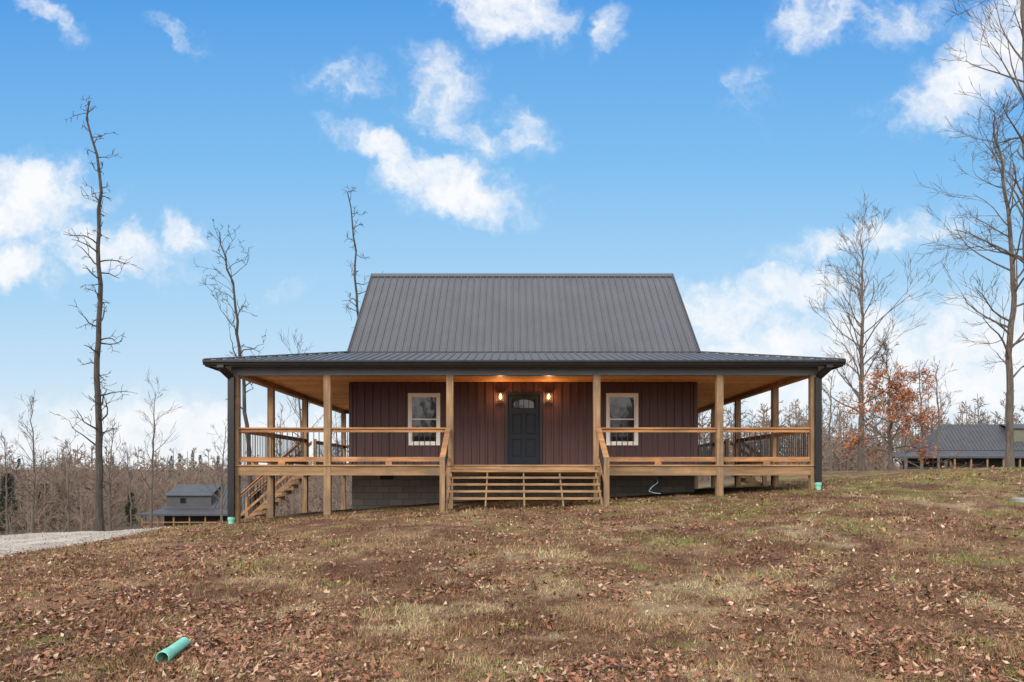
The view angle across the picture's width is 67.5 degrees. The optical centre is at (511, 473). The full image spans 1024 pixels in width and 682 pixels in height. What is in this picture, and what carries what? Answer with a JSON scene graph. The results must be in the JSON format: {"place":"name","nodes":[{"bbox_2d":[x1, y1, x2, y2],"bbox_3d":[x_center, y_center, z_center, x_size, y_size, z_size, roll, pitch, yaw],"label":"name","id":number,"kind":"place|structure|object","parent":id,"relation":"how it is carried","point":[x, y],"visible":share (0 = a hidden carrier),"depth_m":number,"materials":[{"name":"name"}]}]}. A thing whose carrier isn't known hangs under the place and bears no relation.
{"place":"outdoors","nodes":[
{"label":"outdoors","id":0,"kind":"place"},
{"bbox_2d":[0,526,164,556],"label":"gravel driveway","id":1,"kind":"structure","parent":0,"point":[9,544],"depth_m":21.56,"materials":[{"name":"grey gravel"}]},
{"bbox_2d":[0,465,1023,681],"bbox_3d":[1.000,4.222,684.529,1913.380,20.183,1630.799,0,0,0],"label":"ground","id":2,"kind":"structure","parent":0,"point":[704,487],"depth_m":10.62,"materials":[{"name":"brown plant"}]},
{"bbox_2d":[0,472,26,532],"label":"cedar tree","id":3,"kind":"object","parent":2,"relation":"on","point":[9,484],"visible":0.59,"depth_m":79.79,"materials":[{"name":"green plant"}]},
{"bbox_2d":[0,433,28,534],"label":"bare tree","id":4,"kind":"object","parent":2,"relation":"on","point":[6,508],"visible":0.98,"depth_m":61.99,"materials":[{"name":"brown plant"}]},
{"bbox_2d":[14,459,20,492],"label":"cedar tree","id":5,"kind":"object","parent":2,"relation":"on","point":[17,468],"visible":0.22,"depth_m":280.71,"materials":[{"name":"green plant"}]},
{"bbox_2d":[2,391,51,532],"bbox_3d":[-37.480,-0.309,59.689,4.606,12.685,4.001,0,0,29],"label":"bare tree","id":6,"kind":"object","parent":2,"relation":"on","point":[33,495],"visible":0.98,"depth_m":59.90,"materials":[{"name":"brown plant"}]},
{"bbox_2d":[26,482,60,529],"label":"cedar tree","id":7,"kind":"object","parent":2,"relation":"on","point":[40,503],"visible":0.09,"depth_m":94.72,"materials":[{"name":"green plant"}]},
{"bbox_2d":[42,433,79,531],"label":"bare tree","id":8,"kind":"object","parent":2,"relation":"on","point":[67,504],"visible":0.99,"depth_m":69.92,"materials":[{"name":"brown plant"}]},
{"bbox_2d":[51,96,142,530],"bbox_3d":[-20.457,-7.420,37.876,3.834,22.745,3.375,0,0,0],"label":"bare tree","id":9,"kind":"object","parent":2,"relation":"on","point":[99,513],"visible":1,"depth_m":37.88,"materials":[{"name":"grey plant"}]},
{"bbox_2d":[86,414,131,530],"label":"bare tree","id":10,"kind":"object","parent":2,"relation":"on","point":[109,499],"visible":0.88,"depth_m":65.95,"materials":[{"name":"brown plant"}]},
{"bbox_2d":[120,492,140,526],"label":"cedar tree","id":11,"kind":"object","parent":2,"relation":"on","point":[127,508],"visible":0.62,"depth_m":119.72,"materials":[{"name":"green plant"}]},
{"bbox_2d":[117,442,149,529],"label":"bare tree","id":12,"kind":"object","parent":2,"relation":"on","point":[129,492],"visible":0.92,"depth_m":84.96,"materials":[{"name":"brown plant"}]},
{"bbox_2d":[124,371,191,527],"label":"bare tree","id":13,"kind":"object","parent":2,"relation":"on","point":[151,486],"visible":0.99,"depth_m":74.93,"materials":[{"name":"grey plant"}]},
{"bbox_2d":[168,456,176,485],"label":"cedar tree","id":14,"kind":"object","parent":2,"relation":"on","point":[171,459],"visible":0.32,"depth_m":251.29,"materials":[{"name":"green plant"}]},
{"bbox_2d":[156,637,189,663],"bbox_3d":[-2.890,1.514,6.542,0.114,0.144,0.431,0,0,0],"label":"drain pipe stub","id":15,"kind":"object","parent":2,"relation":"on","point":[179,645],"visible":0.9,"depth_m":6.47,"materials":[{"name":"teal plastic"}]},
{"bbox_2d":[176,453,183,477],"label":"cedar tree","id":16,"kind":"object","parent":2,"relation":"on","point":[179,460],"visible":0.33,"depth_m":297.05,"materials":[{"name":"green plant"}]},
{"bbox_2d":[188,450,196,481],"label":"cedar tree","id":17,"kind":"object","parent":2,"relation":"on","point":[193,456],"visible":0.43,"depth_m":294.94,"materials":[{"name":"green plant"}]},
{"bbox_2d":[194,455,203,483],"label":"cedar tree","id":18,"kind":"object","parent":2,"relation":"on","point":[197,467],"visible":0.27,"depth_m":273.34,"materials":[{"name":"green plant"}]},
{"bbox_2d":[137,484,261,528],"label":"valley house","id":19,"kind":"structure","parent":2,"relation":"on","point":[186,504],"depth_m":102.20,"materials":[{"name":"grey metal"}]},
{"bbox_2d":[180,497,185,503],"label":"window","id":20,"kind":"structure","parent":19,"relation":"in","point":[182,499],"depth_m":102.32,"materials":[{"name":"grey glass"}]},
{"bbox_2d":[196,425,226,521],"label":"bare tree","id":21,"kind":"object","parent":2,"relation":"on","point":[221,495],"visible":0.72,"depth_m":69.95,"materials":[{"name":"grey plant"}]},
{"bbox_2d":[214,455,220,476],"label":"cedar tree","id":22,"kind":"object","parent":2,"relation":"on","point":[218,459],"visible":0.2,"depth_m":277.02,"materials":[{"name":"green plant"}]},
{"bbox_2d":[194,219,266,516],"bbox_3d":[-15.567,-4.841,42.508,3.891,18.221,4.859,0,0,-21],"label":"bare tree","id":23,"kind":"object","parent":2,"relation":"on","point":[246,422],"visible":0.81,"depth_m":41.95,"materials":[{"name":"grey plant"}]},
{"bbox_2d":[261,401,299,515],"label":"bare tree","id":24,"kind":"object","parent":2,"relation":"on","point":[280,504],"visible":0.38,"depth_m":79.94,"materials":[{"name":"grey plant"}]},
{"bbox_2d":[278,328,323,512],"bbox_3d":[-16.059,-2.732,59.764,5.334,17.387,4.959,0,0,0],"label":"bare tree","id":25,"kind":"object","parent":2,"relation":"on","point":[300,485],"visible":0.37,"depth_m":59.93,"materials":[{"name":"grey plant"}]},
{"bbox_2d":[310,416,348,509],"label":"bare tree","id":26,"kind":"object","parent":2,"relation":"on","point":[336,483],"visible":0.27,"depth_m":84.89,"materials":[{"name":"grey plant"}]},
{"bbox_2d":[342,186,382,327],"bbox_3d":[-9.035,-6.497,46.508,2.425,21.462,4.113,0,0,0],"label":"bare tree","id":27,"kind":"object","parent":2,"relation":"on","point":[354,274],"visible":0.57,"depth_m":45.98,"materials":[{"name":"grey plant"}]},
{"bbox_2d":[0,468,1023,681],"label":"fallen leaves","id":28,"kind":"object","parent":2,"relation":"on","point":[909,666],"visible":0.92,"depth_m":7.86,"materials":[{"name":"brown plant"}]},
{"bbox_2d":[0,386,1023,534],"bbox_3d":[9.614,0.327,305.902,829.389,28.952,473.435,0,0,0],"label":"woodland","id":29,"kind":"object","parent":2,"relation":"on","point":[87,506],"depth_m":121.96,"materials":[{"name":"brown plant"}]},
{"bbox_2d":[202,273,845,523],"bbox_3d":[-0.455,-2.062,27.031,19.520,10.325,15.932,0,0,0],"label":"farmhouse","id":30,"kind":"object","parent":2,"relation":"on","point":[448,389],"visible":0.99,"depth_m":23.70,"materials":[{"name":"wood"}]},
{"bbox_2d":[408,393,439,444],"bbox_3d":[-2.715,-1.665,23.715,0.990,1.610,0.150,0,0,0],"label":"window","id":31,"kind":"structure","parent":30,"relation":"in","point":[423,408],"depth_m":23.69,"materials":[{"name":"clear glass"}]},
{"bbox_2d":[508,395,539,463],"bbox_3d":[0.365,-1.342,23.703,0.980,2.145,0.125,0,0,0],"label":"door","id":32,"kind":"structure","parent":30,"relation":"in","point":[523,410],"depth_m":23.70,"materials":[{"name":"black wood"}]},
{"bbox_2d":[606,393,637,444],"bbox_3d":[3.405,-1.665,23.715,0.990,1.610,0.150,0,0,0],"label":"window","id":33,"kind":"structure","parent":30,"relation":"in","point":[621,408],"depth_m":23.69,"materials":[{"name":"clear glass"}]},
{"bbox_2d":[781,399,799,455],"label":"bare tree","id":34,"kind":"object","parent":2,"relation":"on","point":[789,416],"visible":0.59,"depth_m":79.96,"materials":[{"name":"grey plant"}]},
{"bbox_2d":[804,370,845,470],"bbox_3d":[22.617,-3.681,55.324,2.040,8.101,3.072,0,0,-45],"label":"bare tree","id":35,"kind":"object","parent":2,"relation":"on","point":[829,445],"visible":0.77,"depth_m":54.96,"materials":[{"name":"grey plant"}]},
{"bbox_2d":[842,414,856,470],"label":"bare tree","id":36,"kind":"object","parent":2,"relation":"on","point":[847,434],"visible":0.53,"depth_m":79.95,"materials":[{"name":"grey plant"}]},
{"bbox_2d":[803,185,960,470],"bbox_3d":[19.386,-7.549,41.588,7.472,15.830,7.199,0,0,0],"label":"bare tree","id":37,"kind":"object","parent":2,"relation":"on","point":[861,459],"visible":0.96,"depth_m":41.90,"materials":[{"name":"grey plant"}]},
{"bbox_2d":[894,407,917,469],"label":"bare tree","id":38,"kind":"object","parent":2,"relation":"on","point":[905,448],"visible":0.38,"depth_m":69.94,"materials":[{"name":"grey plant"}]},
{"bbox_2d":[832,338,994,469],"bbox_3d":[18.487,-2.421,36.151,4.691,8.277,6.323,0,0,-21],"label":"oak tree","id":39,"kind":"object","parent":2,"relation":"on","point":[899,388],"visible":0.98,"depth_m":36.47,"materials":[{"name":"brown plant"}]},
{"bbox_2d":[911,361,941,468],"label":"bare tree","id":40,"kind":"object","parent":2,"relation":"on","point":[921,436],"visible":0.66,"depth_m":59.93,"materials":[{"name":"grey plant"}]},
{"bbox_2d":[912,355,960,468],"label":"bare tree","id":41,"kind":"object","parent":2,"relation":"on","point":[938,431],"visible":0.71,"depth_m":65.96,"materials":[{"name":"grey plant"}]},
{"bbox_2d":[893,424,1023,468],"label":"neighbour house","id":42,"kind":"structure","parent":2,"relation":"on","point":[983,445],"depth_m":113.86,"materials":[{"name":"grey metal"}]},
{"bbox_2d":[944,460,950,466],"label":"window","id":43,"kind":"structure","parent":42,"relation":"in","point":[945,465],"depth_m":112.93,"materials":[{"name":"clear glass"}]},
{"bbox_2d":[913,92,1023,467],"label":"bare tree","id":44,"kind":"object","parent":2,"relation":"on","point":[1009,345],"visible":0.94,"depth_m":29.91,"materials":[{"name":"grey plant"}]},
{"bbox_2d":[928,0,1023,320],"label":"bare tree","id":45,"kind":"object","parent":2,"relation":"on","point":[991,244],"visible":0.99,"depth_m":27.04,"materials":[{"name":"grey plant"}]},
{"bbox_2d":[1011,498,1023,502],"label":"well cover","id":46,"kind":"object","parent":2,"relation":"on","point":[1021,500],"visible":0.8,"depth_m":16.49,"materials":[{"name":"concrete"}]},
{"bbox_2d":[0,0,1023,469],"label":"sky","id":47,"kind":"structure","parent":0,"point":[723,147],"materials":[{"name":"blue"}]}
]}

